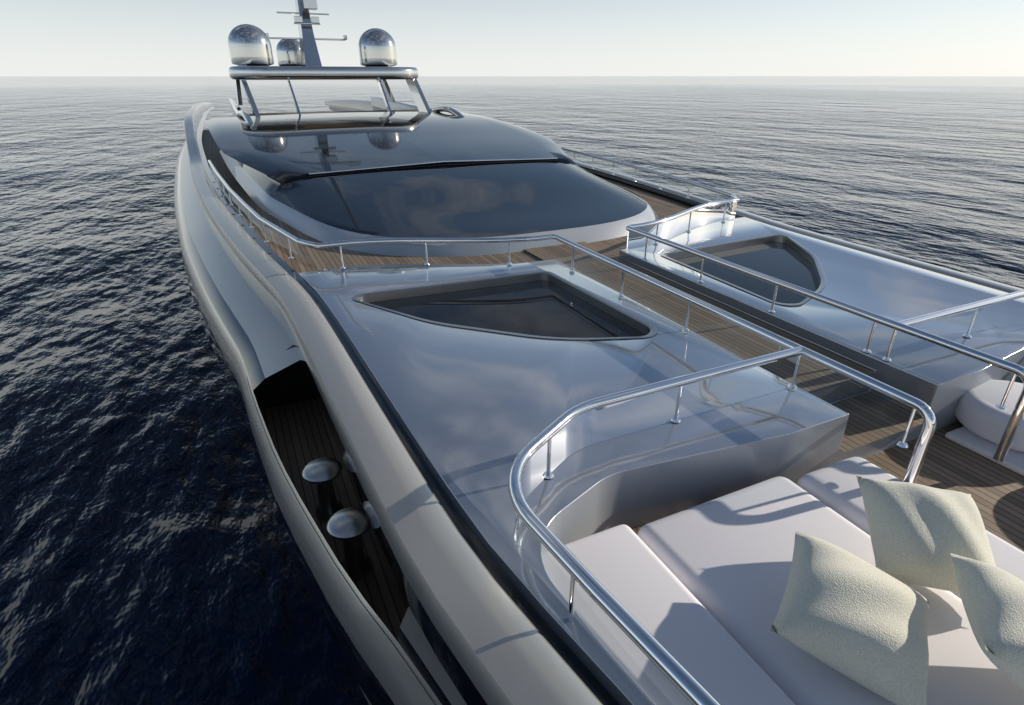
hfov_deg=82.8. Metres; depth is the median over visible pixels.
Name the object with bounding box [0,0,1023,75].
sky
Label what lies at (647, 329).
skylight rim
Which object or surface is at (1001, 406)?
rail posts
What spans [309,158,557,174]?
brow trim
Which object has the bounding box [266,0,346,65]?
mast
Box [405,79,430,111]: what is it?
hardtop leg
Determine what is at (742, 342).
teak walkway
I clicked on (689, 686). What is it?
lounge rail
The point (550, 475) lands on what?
lounge rail posts
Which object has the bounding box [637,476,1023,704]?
sunpad cushion
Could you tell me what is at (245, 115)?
sweep arch
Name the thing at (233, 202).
rail glass
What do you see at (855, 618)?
pillow
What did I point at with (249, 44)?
radome port
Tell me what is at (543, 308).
skylight glass
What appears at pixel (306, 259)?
teak deck
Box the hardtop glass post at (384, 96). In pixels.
[377,79,391,111]
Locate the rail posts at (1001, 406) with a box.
[574,154,1016,409]
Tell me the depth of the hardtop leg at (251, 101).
18.22 m
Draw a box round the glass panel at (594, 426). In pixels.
[515,356,797,538]
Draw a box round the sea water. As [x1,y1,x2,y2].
[0,76,1023,704]
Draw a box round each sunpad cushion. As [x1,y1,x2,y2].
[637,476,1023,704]
[797,457,1023,598]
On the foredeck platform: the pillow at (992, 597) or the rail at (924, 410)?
the rail at (924, 410)
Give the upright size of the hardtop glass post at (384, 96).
1.239 m
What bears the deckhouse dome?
on the teak deck at (306, 259)
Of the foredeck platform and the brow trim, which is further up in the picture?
the brow trim
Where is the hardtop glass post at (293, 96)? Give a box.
[287,80,300,113]
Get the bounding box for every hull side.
[174,102,619,704]
[324,100,1023,292]
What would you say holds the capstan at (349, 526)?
in the mooring pocket
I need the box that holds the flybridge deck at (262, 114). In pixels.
[248,110,377,120]
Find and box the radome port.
[228,24,273,65]
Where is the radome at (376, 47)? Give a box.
[358,28,396,66]
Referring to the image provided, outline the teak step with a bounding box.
[831,391,922,451]
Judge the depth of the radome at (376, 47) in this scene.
22.13 m
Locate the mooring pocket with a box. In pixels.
[251,345,434,704]
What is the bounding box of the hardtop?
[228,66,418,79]
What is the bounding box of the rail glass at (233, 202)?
[210,166,247,222]
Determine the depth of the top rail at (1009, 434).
4.77 m
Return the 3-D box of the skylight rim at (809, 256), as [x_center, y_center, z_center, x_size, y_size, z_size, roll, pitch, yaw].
[3.175,-1.007,6.851,2.268,0.095,2.130,-12,28,-23]
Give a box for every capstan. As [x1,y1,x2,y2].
[302,457,342,520]
[327,507,371,579]
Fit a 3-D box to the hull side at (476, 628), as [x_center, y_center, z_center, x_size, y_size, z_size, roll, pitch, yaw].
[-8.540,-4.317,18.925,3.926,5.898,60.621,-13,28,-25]
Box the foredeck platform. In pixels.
[298,217,1023,704]
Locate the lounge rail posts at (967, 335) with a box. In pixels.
[882,309,978,360]
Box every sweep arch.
[236,110,253,122]
[432,106,464,116]
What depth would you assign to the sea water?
20.93 m
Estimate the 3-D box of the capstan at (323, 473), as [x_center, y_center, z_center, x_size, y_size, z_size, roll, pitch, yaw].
[-1.398,1.028,4.354,0.284,0.435,0.284,-12,28,-23]
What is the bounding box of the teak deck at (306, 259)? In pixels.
[202,130,694,272]
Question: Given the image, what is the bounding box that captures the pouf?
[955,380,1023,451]
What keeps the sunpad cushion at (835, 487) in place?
on the sun pad
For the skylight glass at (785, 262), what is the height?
0.001 m
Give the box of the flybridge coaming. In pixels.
[229,96,432,112]
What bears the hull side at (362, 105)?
in the sea water
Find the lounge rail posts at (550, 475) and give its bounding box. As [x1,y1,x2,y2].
[546,355,800,621]
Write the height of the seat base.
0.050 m
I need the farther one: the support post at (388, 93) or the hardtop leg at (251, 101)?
the support post at (388, 93)
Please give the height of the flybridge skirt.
0.675 m
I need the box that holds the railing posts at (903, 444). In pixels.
[209,164,916,447]
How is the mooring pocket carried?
attached to the hull side at (476, 628)
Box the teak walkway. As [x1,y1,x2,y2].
[524,242,874,391]
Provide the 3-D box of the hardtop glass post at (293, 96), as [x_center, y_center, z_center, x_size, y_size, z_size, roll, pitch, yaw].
[-7.011,-8.138,18.733,0.069,1.239,2.022,-12,28,-24]
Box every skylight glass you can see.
[370,280,644,337]
[675,242,818,303]
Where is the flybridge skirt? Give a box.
[230,105,392,132]
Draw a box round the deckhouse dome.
[205,112,656,256]
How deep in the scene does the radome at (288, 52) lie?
23.82 m
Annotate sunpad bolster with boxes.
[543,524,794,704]
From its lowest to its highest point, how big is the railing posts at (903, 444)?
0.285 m
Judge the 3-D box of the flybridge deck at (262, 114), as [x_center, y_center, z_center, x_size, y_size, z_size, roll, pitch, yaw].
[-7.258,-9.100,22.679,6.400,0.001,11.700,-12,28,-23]
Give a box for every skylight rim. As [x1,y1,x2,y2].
[353,271,657,339]
[661,234,825,305]
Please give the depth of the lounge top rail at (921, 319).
4.68 m
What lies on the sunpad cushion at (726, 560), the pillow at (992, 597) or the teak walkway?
the pillow at (992, 597)
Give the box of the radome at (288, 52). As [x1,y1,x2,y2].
[276,39,300,65]
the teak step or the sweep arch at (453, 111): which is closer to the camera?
the teak step
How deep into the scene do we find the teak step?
4.26 m
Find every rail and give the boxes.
[208,160,935,482]
[508,346,801,704]
[561,147,1023,461]
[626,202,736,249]
[897,290,1023,325]
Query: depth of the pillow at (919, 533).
2.65 m
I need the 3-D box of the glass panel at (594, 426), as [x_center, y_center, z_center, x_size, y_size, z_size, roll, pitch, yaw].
[0.986,1.251,2.083,1.961,0.608,4.560,0,26,0]
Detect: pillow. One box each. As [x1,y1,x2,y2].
[770,530,929,704]
[856,476,995,592]
[950,553,1023,689]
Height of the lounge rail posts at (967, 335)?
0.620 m
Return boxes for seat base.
[945,426,1023,475]
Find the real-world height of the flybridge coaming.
0.820 m
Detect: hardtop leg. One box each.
[240,79,259,116]
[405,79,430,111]

